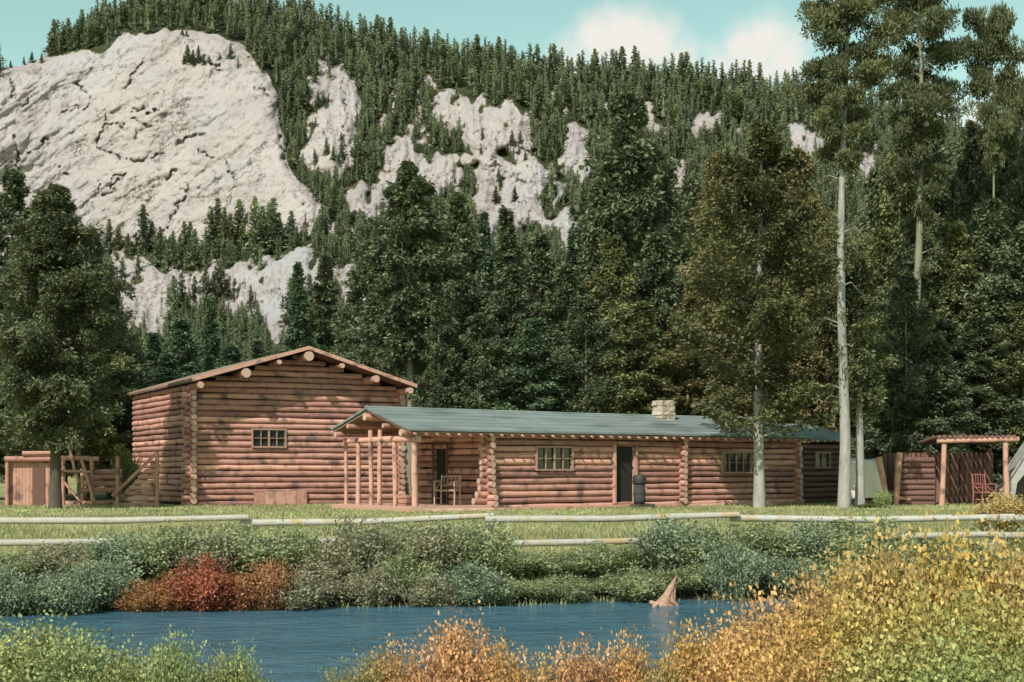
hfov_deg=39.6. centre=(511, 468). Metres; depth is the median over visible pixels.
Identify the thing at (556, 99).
mountain conifer
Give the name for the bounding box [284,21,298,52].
mountain conifer
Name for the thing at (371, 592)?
willow bush
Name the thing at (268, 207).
mountain conifer
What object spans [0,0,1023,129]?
sky
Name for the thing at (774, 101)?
mountain conifer
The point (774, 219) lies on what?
conifer tree
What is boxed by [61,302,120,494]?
conifer tree
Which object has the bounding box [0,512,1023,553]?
rail fence
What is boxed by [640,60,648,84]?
mountain conifer
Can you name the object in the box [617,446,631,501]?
door
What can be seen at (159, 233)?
mountain conifer
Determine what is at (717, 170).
conifer tree
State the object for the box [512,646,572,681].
willow bush
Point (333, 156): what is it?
mountain conifer
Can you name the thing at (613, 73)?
mountain conifer
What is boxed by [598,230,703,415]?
conifer tree
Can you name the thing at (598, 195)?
conifer tree
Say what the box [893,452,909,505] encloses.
leaning pole
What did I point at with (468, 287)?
conifer tree
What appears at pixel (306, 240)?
mountain conifer
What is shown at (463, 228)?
conifer tree
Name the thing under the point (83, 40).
mountain conifer
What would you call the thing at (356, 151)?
mountain conifer
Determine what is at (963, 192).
conifer tree
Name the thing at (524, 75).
mountain conifer
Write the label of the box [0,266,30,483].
conifer tree
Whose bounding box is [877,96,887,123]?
mountain conifer
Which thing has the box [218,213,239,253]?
mountain conifer
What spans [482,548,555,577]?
willow bush
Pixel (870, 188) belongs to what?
conifer tree
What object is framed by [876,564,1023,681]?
willow bush
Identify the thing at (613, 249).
conifer tree
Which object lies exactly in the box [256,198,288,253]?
mountain conifer
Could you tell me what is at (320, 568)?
willow bush
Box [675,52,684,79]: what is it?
mountain conifer
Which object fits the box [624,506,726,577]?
willow bush
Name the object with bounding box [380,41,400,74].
mountain conifer
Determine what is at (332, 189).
mountain conifer
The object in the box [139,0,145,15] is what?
mountain conifer
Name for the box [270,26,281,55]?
mountain conifer
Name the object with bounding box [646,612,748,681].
willow bush
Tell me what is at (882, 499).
shrub
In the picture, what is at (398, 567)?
willow bush
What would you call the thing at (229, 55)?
mountain conifer
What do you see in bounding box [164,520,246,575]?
willow bush
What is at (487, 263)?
conifer tree
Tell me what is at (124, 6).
mountain conifer
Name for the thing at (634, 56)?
mountain conifer
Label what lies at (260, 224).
mountain conifer
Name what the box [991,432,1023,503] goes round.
canvas tent
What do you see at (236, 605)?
willow bush
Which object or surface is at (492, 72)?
mountain forest
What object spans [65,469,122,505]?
log fence
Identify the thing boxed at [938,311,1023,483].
conifer tree
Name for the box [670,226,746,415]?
conifer tree
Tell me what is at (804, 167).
conifer tree
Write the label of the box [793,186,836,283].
conifer tree
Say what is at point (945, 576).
willow bush
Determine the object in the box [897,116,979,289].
conifer tree
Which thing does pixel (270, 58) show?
mountain conifer
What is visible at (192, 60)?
mountain conifer
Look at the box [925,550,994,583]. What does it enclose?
willow bush
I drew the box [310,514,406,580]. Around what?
willow bush
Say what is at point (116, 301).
conifer tree
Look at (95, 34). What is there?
mountain conifer
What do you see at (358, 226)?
mountain conifer
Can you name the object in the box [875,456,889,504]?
leaning pole
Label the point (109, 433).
conifer tree
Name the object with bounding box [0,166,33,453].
conifer tree
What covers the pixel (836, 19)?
pine tree
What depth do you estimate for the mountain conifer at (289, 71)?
355.38 m
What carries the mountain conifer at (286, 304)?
on the mountain
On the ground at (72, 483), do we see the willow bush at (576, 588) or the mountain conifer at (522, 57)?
the willow bush at (576, 588)
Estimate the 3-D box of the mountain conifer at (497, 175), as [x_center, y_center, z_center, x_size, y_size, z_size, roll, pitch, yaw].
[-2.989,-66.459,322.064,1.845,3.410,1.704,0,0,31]
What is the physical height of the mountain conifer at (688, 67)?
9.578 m
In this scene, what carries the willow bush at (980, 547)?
on the ground at (72, 483)
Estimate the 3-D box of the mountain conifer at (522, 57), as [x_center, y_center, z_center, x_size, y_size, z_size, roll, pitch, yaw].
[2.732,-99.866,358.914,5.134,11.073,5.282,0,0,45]
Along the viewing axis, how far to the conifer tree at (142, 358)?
65.92 m
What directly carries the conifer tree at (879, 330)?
on the ground at (72, 483)
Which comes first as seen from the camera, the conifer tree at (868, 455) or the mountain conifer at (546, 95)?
the conifer tree at (868, 455)
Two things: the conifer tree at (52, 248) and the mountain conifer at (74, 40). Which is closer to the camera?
the conifer tree at (52, 248)
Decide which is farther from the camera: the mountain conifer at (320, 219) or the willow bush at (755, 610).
the mountain conifer at (320, 219)
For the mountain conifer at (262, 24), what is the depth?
375.12 m
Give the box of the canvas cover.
[851,458,882,505]
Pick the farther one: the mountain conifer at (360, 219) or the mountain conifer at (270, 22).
the mountain conifer at (270, 22)
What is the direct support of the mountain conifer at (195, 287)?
on the mountain
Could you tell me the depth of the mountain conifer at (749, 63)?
366.78 m
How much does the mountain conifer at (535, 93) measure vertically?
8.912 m
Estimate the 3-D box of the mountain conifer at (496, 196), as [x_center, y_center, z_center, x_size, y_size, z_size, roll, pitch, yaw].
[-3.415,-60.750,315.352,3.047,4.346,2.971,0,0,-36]
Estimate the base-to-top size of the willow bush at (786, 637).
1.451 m
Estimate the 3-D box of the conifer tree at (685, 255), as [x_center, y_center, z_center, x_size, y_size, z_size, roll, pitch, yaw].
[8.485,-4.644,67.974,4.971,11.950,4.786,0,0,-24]
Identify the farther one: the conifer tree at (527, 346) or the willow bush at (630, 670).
the conifer tree at (527, 346)
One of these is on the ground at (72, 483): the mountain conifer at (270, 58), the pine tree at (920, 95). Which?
the pine tree at (920, 95)
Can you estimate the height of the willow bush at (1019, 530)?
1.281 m
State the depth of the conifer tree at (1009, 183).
59.66 m
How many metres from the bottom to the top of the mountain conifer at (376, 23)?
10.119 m
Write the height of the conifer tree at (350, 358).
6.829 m
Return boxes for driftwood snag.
[649,575,678,606]
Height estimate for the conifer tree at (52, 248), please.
12.869 m
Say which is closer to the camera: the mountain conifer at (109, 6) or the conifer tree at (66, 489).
the conifer tree at (66, 489)
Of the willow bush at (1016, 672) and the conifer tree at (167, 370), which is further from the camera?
the conifer tree at (167, 370)
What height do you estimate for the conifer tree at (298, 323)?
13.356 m
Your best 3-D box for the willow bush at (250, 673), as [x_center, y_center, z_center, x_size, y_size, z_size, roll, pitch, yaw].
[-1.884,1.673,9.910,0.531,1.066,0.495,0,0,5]
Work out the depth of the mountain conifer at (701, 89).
354.93 m
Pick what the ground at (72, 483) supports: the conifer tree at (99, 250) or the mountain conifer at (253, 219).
the conifer tree at (99, 250)
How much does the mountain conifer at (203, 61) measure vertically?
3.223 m
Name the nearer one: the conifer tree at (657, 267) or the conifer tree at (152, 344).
the conifer tree at (657, 267)
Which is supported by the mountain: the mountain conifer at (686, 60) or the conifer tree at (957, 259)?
the mountain conifer at (686, 60)
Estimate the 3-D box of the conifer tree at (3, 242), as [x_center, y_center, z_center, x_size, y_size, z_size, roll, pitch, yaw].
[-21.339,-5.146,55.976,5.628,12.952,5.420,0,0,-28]
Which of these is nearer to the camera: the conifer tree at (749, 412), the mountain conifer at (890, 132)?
the conifer tree at (749, 412)
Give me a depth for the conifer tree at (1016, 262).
54.84 m
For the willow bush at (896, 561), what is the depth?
9.86 m
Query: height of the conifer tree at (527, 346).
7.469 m
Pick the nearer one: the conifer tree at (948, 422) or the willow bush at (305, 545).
the willow bush at (305, 545)
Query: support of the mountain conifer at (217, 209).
on the mountain
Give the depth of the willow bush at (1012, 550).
27.69 m
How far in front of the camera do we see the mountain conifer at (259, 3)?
405.46 m
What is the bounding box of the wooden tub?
[396,495,411,505]
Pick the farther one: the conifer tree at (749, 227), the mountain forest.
the mountain forest
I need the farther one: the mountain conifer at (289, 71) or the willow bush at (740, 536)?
the mountain conifer at (289, 71)
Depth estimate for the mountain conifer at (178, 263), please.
315.25 m
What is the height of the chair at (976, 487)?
1.054 m
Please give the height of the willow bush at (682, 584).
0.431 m
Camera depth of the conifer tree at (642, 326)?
57.43 m
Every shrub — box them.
[108,443,141,501]
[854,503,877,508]
[871,489,893,507]
[966,486,1023,531]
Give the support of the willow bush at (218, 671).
on the ground at (72, 483)
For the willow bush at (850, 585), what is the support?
on the ground at (72, 483)
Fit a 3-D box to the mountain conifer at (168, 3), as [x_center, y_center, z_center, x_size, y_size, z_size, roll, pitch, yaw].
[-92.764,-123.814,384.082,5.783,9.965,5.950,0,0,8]
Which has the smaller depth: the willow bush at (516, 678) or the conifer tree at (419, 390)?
the willow bush at (516, 678)
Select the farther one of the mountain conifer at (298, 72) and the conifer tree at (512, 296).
the mountain conifer at (298, 72)
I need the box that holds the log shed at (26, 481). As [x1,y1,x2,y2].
[4,451,49,505]
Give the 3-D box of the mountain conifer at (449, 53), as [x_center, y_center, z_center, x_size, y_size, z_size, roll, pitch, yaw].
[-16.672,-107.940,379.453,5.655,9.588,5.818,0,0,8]
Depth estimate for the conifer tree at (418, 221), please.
59.56 m
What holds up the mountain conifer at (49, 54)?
on the mountain
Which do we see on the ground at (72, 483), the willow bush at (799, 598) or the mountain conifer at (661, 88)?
the willow bush at (799, 598)
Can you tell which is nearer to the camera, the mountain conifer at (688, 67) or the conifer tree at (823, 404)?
the conifer tree at (823, 404)
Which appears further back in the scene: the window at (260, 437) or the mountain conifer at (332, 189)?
the mountain conifer at (332, 189)
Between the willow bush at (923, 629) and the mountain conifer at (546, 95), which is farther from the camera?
the mountain conifer at (546, 95)
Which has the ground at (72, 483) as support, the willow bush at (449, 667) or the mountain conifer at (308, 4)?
the willow bush at (449, 667)
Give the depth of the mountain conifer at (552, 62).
377.68 m
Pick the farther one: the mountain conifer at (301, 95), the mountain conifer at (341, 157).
the mountain conifer at (301, 95)
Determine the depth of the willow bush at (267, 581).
24.12 m
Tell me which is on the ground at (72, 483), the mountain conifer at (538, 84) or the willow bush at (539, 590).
the willow bush at (539, 590)
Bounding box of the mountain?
[0,11,978,369]
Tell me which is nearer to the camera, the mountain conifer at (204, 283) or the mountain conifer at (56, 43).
the mountain conifer at (204, 283)
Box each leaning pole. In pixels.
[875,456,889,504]
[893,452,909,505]
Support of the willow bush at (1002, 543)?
on the ground at (72, 483)
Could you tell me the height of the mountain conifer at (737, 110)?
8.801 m
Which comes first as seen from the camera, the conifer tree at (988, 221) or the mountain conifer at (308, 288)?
the conifer tree at (988, 221)
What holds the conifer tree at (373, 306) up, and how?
on the ground at (72, 483)
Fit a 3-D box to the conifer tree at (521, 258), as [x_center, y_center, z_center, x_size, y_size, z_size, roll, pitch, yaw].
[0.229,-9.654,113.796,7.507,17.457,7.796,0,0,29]
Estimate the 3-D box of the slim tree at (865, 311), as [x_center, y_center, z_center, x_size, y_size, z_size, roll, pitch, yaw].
[10.799,-2.683,44.054,2.444,8.000,2.431,0,0,-32]
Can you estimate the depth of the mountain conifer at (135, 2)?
390.09 m
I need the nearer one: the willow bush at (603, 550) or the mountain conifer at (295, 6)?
the willow bush at (603, 550)
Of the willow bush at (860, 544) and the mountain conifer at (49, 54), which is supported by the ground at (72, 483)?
the willow bush at (860, 544)
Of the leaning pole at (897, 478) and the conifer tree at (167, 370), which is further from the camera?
the conifer tree at (167, 370)
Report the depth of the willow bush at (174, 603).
24.05 m
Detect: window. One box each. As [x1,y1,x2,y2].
[251,428,286,447]
[536,446,573,470]
[721,452,752,473]
[815,452,831,467]
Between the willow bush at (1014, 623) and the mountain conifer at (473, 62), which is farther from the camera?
the mountain conifer at (473, 62)
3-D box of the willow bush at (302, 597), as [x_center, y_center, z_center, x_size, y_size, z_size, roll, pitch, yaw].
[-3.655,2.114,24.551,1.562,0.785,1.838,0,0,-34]
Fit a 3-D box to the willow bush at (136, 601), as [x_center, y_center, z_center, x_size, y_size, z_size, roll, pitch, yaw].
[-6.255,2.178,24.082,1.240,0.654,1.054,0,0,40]
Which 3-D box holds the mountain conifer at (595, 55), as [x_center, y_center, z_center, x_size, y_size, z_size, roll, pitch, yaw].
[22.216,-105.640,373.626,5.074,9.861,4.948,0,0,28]
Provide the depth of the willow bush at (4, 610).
23.24 m
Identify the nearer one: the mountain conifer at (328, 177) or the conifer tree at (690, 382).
the conifer tree at (690, 382)
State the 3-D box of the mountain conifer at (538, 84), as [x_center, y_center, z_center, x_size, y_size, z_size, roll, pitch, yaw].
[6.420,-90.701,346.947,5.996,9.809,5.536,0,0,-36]
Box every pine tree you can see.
[772,0,915,508]
[859,0,980,392]
[959,0,1023,308]
[996,75,1023,223]
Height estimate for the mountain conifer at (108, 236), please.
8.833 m
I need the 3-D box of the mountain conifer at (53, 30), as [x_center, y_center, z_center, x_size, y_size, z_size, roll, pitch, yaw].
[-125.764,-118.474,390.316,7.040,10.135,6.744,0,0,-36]
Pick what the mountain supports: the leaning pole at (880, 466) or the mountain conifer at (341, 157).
the mountain conifer at (341, 157)
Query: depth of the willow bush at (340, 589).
24.74 m
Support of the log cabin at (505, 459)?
on the ground at (72, 483)
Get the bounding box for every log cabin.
[128,346,416,505]
[331,399,855,511]
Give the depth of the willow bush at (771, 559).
26.43 m
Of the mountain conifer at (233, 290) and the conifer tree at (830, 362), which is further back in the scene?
the mountain conifer at (233, 290)
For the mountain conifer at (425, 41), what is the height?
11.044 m
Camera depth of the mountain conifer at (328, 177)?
315.55 m
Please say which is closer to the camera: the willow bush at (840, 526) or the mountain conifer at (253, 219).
the willow bush at (840, 526)
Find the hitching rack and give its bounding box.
[61,444,98,505]
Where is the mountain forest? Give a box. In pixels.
[0,0,1023,406]
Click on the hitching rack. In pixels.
(81, 459)
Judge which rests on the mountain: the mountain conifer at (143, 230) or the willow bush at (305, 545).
the mountain conifer at (143, 230)
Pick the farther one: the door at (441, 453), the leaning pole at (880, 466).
the leaning pole at (880, 466)
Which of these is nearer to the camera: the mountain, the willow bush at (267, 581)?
the willow bush at (267, 581)
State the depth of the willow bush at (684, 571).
26.19 m
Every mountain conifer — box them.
[28,52,34,62]
[42,19,58,54]
[45,37,52,56]
[49,31,63,54]
[67,29,80,50]
[76,9,85,42]
[80,24,86,47]
[88,19,101,45]
[96,3,109,30]
[99,7,111,40]
[100,218,114,251]
[107,2,114,25]
[110,225,124,249]
[113,1,127,24]
[118,256,127,276]
[122,233,129,253]
[125,204,154,255]
[131,0,138,19]
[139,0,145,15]
[142,221,158,250]
[151,226,163,253]
[157,0,178,26]
[160,275,182,319]
[163,231,177,264]
[172,236,183,268]
[175,272,191,313]
[177,221,187,252]
[179,230,202,269]
[182,221,193,252]
[183,44,191,62]
[188,49,196,64]
[188,276,201,300]
[193,0,212,14]
[194,229,199,247]
[194,266,209,293]
[195,45,201,62]
[198,206,216,254]
[200,54,205,65]
[206,259,230,303]
[206,271,215,298]
[207,0,228,24]
[207,197,221,251]
[213,207,230,255]
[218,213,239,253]
[226,43,234,58]
[229,278,237,300]
[232,199,247,242]
[234,222,249,254]
[242,196,259,253]
[245,205,271,254]
[245,285,255,307]
[252,0,269,17]
[255,202,279,254]
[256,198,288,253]
[257,15,266,46]
[261,24,276,60]
[263,34,279,67]
[267,15,276,34]
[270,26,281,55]
[270,277,294,326]
[276,212,285,244]
[277,74,292,106]
[280,261,307,315]
[282,210,299,246]
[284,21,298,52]
[285,65,294,94]
[287,8,300,45]
[288,81,313,119]
[292,226,301,245]
[293,1,298,29]
[293,57,306,90]
[297,10,308,43]
[301,228,310,244]
[304,0,315,23]
[304,274,314,309]
[312,208,328,241]
[313,149,317,160]
[323,137,328,155]
[323,179,338,212]
[324,170,331,194]
[328,146,336,160]
[332,165,344,198]
[336,140,348,166]
[349,146,358,172]
[351,220,366,251]
[353,19,374,56]
[353,140,364,173]
[354,213,364,244]
[372,16,379,44]
[380,37,397,69]
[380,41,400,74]
[381,17,398,45]
[394,27,409,63]
[413,49,421,80]
[420,29,432,65]
[429,39,448,74]
[442,46,454,77]
[460,42,482,82]
[474,34,485,66]
[491,185,500,203]
[492,36,506,68]
[496,168,502,181]
[500,45,517,78]
[507,130,515,145]
[509,186,518,202]
[511,60,521,91]
[517,130,522,142]
[519,52,529,84]
[520,59,530,96]
[526,77,543,113]
[526,85,543,117]
[532,44,543,79]
[538,98,554,128]
[542,88,548,111]
[547,115,558,149]
[548,43,557,74]
[551,85,567,124]
[558,71,570,107]
[585,55,600,88]
[588,49,600,78]
[591,100,607,132]
[605,91,614,122]
[606,67,617,95]
[617,46,629,80]
[629,45,637,81]
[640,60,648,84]
[653,78,671,107]
[655,83,667,115]
[669,102,682,129]
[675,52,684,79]
[677,51,694,82]
[683,62,696,96]
[694,74,710,107]
[704,70,712,103]
[707,120,721,148]
[720,85,735,115]
[722,77,735,99]
[731,90,745,123]
[740,99,758,134]
[746,59,755,84]
[768,87,778,120]
[772,102,781,134]
[858,130,872,151]
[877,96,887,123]
[883,100,895,133]
[887,125,892,144]
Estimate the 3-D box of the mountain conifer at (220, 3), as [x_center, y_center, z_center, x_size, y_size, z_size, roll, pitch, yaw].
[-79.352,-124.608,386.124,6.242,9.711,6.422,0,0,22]
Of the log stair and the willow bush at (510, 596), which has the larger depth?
the log stair
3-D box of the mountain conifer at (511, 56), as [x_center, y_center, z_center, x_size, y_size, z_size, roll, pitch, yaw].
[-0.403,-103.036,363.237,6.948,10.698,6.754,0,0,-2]
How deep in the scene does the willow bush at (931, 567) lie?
27.03 m
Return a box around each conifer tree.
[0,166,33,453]
[0,182,143,508]
[0,225,16,462]
[0,252,107,467]
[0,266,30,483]
[14,194,91,450]
[43,306,144,499]
[61,234,152,498]
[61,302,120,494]
[83,342,147,498]
[105,293,146,454]
[116,351,150,454]
[126,352,185,423]
[140,330,163,386]
[161,317,206,381]
[196,296,221,369]
[201,355,216,376]
[212,344,243,371]
[249,339,263,359]
[279,262,315,351]
[307,253,344,354]
[318,344,327,351]
[327,239,377,361]
[342,356,356,362]
[346,158,469,494]
[354,219,398,373]
[370,264,406,453]
[399,248,445,442]
[405,191,507,406]
[414,253,492,408]
[424,312,528,410]
[461,209,495,373]
[462,263,560,410]
[477,317,583,412]
[488,204,537,403]
[496,241,526,284]
[519,263,611,409]
[521,231,558,349]
[528,296,645,413]
[544,88,687,367]
[548,177,639,402]
[558,226,583,403]
[566,235,665,413]
[580,301,692,414]
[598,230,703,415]
[625,149,693,341]
[628,295,753,415]
[644,247,694,409]
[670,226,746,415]
[671,177,702,246]
[674,162,756,415]
[683,276,788,416]
[686,149,756,297]
[735,206,772,288]
[736,296,837,442]
[747,166,822,298]
[751,147,851,428]
[781,209,854,441]
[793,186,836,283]
[797,270,855,441]
[828,311,894,457]
[832,225,903,457]
[846,167,885,309]
[849,134,949,318]
[850,340,925,459]
[851,321,946,458]
[862,274,964,455]
[874,212,969,343]
[884,339,990,472]
[888,318,1006,466]
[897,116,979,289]
[909,220,999,446]
[930,119,1013,320]
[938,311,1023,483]
[944,197,1023,489]
[965,126,1023,462]
[970,301,1023,474]
[977,220,1023,460]
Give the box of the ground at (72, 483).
[0,475,1021,612]
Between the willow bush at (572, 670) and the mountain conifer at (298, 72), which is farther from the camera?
the mountain conifer at (298, 72)
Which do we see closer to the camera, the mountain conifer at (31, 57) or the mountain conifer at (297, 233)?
the mountain conifer at (297, 233)
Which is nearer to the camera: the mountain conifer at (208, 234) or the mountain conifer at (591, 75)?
the mountain conifer at (208, 234)
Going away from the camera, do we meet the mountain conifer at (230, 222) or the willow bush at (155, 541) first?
the willow bush at (155, 541)
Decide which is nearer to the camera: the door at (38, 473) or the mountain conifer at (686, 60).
the door at (38, 473)
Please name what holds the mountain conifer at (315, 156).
on the mountain
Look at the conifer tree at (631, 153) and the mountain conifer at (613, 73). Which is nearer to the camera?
the conifer tree at (631, 153)
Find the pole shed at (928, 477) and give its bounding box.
[883,434,1018,505]
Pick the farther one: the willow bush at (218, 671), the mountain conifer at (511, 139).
the mountain conifer at (511, 139)
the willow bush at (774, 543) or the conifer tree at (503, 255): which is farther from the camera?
the conifer tree at (503, 255)
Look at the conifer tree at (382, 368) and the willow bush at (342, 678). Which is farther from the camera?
the conifer tree at (382, 368)
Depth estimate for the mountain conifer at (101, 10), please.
393.28 m
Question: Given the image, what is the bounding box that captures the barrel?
[630,475,654,507]
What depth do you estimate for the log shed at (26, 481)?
45.96 m
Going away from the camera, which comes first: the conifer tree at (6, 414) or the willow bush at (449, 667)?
the willow bush at (449, 667)
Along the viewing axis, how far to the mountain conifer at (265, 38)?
365.14 m
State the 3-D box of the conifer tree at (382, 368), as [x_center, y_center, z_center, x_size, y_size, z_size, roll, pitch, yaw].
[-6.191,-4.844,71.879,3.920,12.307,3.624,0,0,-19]
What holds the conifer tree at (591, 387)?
on the ground at (72, 483)
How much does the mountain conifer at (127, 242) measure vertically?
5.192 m
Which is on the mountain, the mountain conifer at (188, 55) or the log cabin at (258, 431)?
the mountain conifer at (188, 55)
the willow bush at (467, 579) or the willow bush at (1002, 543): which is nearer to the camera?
the willow bush at (1002, 543)
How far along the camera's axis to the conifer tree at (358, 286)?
93.91 m
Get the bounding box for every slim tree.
[416,296,462,407]
[821,254,902,507]
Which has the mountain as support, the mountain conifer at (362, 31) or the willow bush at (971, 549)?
the mountain conifer at (362, 31)
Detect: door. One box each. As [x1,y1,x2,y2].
[33,468,44,505]
[437,449,445,503]
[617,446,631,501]
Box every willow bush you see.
[0,549,54,582]
[0,559,32,615]
[0,566,92,614]
[0,606,138,681]
[0,613,94,681]
[12,622,147,681]
[15,537,95,579]
[36,564,116,614]
[42,558,137,585]
[68,549,150,609]
[69,526,167,577]
[86,633,176,681]
[108,577,170,612]
[113,519,221,581]
[138,624,218,681]
[142,569,189,611]
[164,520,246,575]
[164,552,238,611]
[186,639,261,681]
[195,517,312,578]
[209,570,263,610]
[209,633,273,681]
[230,551,298,610]
[253,519,325,575]
[261,569,349,610]
[289,548,369,582]
[303,574,361,599]
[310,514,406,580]
[318,655,365,681]
[329,638,400,681]
[339,562,404,606]
[352,521,438,569]
[354,633,427,681]
[371,547,446,600]
[395,599,530,681]
[396,513,485,577]
[397,572,463,606]
[421,559,513,606]
[441,512,529,576]
[448,623,548,681]
[476,575,536,604]
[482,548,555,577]
[509,577,568,602]
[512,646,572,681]
[519,546,613,577]
[533,632,625,681]
[536,571,596,603]
[566,539,637,577]
[582,577,621,593]
[590,623,659,681]
[596,543,659,568]
[598,565,669,602]
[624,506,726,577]
[636,571,707,593]
[637,648,692,681]
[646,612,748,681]
[656,561,724,592]
[662,519,761,569]
[675,577,793,679]
[680,607,795,681]
[692,533,769,600]
[707,623,864,681]
[709,585,867,681]
[713,519,815,562]
[722,564,870,666]
[751,551,795,594]
[759,552,834,598]
[766,511,844,567]
[768,581,936,681]
[774,541,922,641]
[786,552,874,596]
[790,516,967,635]
[793,625,953,681]
[810,512,927,569]
[811,515,874,564]
[816,564,977,681]
[860,503,1023,635]
[870,540,921,590]
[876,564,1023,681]
[876,616,1023,681]
[887,524,951,563]
[910,509,1023,642]
[913,569,1023,681]
[916,563,947,590]
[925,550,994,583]
[926,542,992,570]
[946,539,1022,575]
[951,530,1023,642]
[962,621,1023,681]
[984,523,1023,550]
[989,537,1023,569]
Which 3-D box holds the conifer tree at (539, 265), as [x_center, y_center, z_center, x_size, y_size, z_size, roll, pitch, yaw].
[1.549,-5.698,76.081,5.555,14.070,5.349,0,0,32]
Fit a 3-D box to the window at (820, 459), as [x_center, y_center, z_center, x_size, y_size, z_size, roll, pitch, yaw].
[10.984,-0.315,50.268,0.800,0.570,0.135,0,0,-36]
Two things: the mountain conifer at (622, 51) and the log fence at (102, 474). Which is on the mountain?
the mountain conifer at (622, 51)
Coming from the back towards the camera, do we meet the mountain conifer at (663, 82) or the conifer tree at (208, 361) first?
the mountain conifer at (663, 82)
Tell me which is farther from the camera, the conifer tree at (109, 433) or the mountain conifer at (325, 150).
the mountain conifer at (325, 150)
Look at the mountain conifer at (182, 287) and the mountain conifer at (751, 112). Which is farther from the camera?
the mountain conifer at (751, 112)
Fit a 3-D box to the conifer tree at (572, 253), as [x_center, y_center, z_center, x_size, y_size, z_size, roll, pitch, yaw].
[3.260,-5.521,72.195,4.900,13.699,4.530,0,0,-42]
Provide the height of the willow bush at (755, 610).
1.495 m
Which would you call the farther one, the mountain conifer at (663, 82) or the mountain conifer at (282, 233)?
the mountain conifer at (663, 82)
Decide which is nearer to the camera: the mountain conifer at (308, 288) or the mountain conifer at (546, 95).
the mountain conifer at (308, 288)
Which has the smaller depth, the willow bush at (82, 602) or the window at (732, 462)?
the willow bush at (82, 602)
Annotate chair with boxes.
[433,475,461,505]
[971,474,996,504]
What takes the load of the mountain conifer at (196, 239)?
on the mountain
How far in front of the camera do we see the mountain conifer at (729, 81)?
353.75 m
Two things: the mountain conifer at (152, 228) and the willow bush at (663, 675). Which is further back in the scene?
the mountain conifer at (152, 228)
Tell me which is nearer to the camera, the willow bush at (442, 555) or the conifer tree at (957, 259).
the willow bush at (442, 555)
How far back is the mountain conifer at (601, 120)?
340.87 m
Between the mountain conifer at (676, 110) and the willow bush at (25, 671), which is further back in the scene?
the mountain conifer at (676, 110)
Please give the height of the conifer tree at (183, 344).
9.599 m
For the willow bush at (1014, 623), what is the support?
on the ground at (72, 483)
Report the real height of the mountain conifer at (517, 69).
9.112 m
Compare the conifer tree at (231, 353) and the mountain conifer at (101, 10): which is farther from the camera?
the mountain conifer at (101, 10)
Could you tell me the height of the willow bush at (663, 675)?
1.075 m
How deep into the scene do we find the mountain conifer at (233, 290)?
294.74 m
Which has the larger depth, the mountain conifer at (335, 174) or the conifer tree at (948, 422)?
the mountain conifer at (335, 174)
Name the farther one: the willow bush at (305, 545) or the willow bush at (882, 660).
the willow bush at (305, 545)
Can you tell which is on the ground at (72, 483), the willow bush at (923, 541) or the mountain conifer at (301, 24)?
the willow bush at (923, 541)
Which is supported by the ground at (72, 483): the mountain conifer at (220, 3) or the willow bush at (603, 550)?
the willow bush at (603, 550)
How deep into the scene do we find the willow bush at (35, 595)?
23.36 m
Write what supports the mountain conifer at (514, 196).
on the mountain
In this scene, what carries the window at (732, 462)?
in the log cabin at (505, 459)
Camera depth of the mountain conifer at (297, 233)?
300.52 m
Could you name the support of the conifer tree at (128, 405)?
on the ground at (72, 483)
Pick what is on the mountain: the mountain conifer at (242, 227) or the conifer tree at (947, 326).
the mountain conifer at (242, 227)
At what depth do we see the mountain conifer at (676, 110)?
341.04 m
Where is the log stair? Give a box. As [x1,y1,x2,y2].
[111,451,159,506]
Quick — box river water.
[0,598,821,681]
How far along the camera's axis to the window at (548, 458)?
42.92 m
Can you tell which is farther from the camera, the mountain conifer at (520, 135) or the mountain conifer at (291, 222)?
the mountain conifer at (520, 135)
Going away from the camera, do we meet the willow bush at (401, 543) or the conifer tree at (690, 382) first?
the willow bush at (401, 543)
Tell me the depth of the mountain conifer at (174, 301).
294.22 m
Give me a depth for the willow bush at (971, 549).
27.83 m
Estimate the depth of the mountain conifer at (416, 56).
375.12 m
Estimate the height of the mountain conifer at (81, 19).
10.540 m
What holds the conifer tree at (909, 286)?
on the ground at (72, 483)
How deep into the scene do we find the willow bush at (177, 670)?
9.57 m
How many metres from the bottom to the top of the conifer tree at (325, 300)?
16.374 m
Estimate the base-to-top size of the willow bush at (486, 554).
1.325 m
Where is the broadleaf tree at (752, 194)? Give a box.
[664,118,868,507]
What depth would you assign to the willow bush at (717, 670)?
8.76 m
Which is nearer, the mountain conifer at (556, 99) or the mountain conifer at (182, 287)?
the mountain conifer at (182, 287)
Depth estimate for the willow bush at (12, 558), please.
24.48 m
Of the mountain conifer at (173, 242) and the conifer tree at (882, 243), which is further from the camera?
the mountain conifer at (173, 242)
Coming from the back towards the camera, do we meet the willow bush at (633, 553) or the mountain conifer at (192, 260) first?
the mountain conifer at (192, 260)
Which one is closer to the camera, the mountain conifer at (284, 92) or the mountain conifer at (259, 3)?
the mountain conifer at (284, 92)
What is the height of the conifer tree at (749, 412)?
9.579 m
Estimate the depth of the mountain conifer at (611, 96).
348.13 m
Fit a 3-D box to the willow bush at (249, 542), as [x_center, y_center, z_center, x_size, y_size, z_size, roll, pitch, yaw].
[-4.778,1.454,25.687,2.039,1.152,2.082,0,0,-36]
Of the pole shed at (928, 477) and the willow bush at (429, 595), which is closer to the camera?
the willow bush at (429, 595)
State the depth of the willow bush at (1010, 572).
9.54 m
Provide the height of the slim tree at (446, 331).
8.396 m

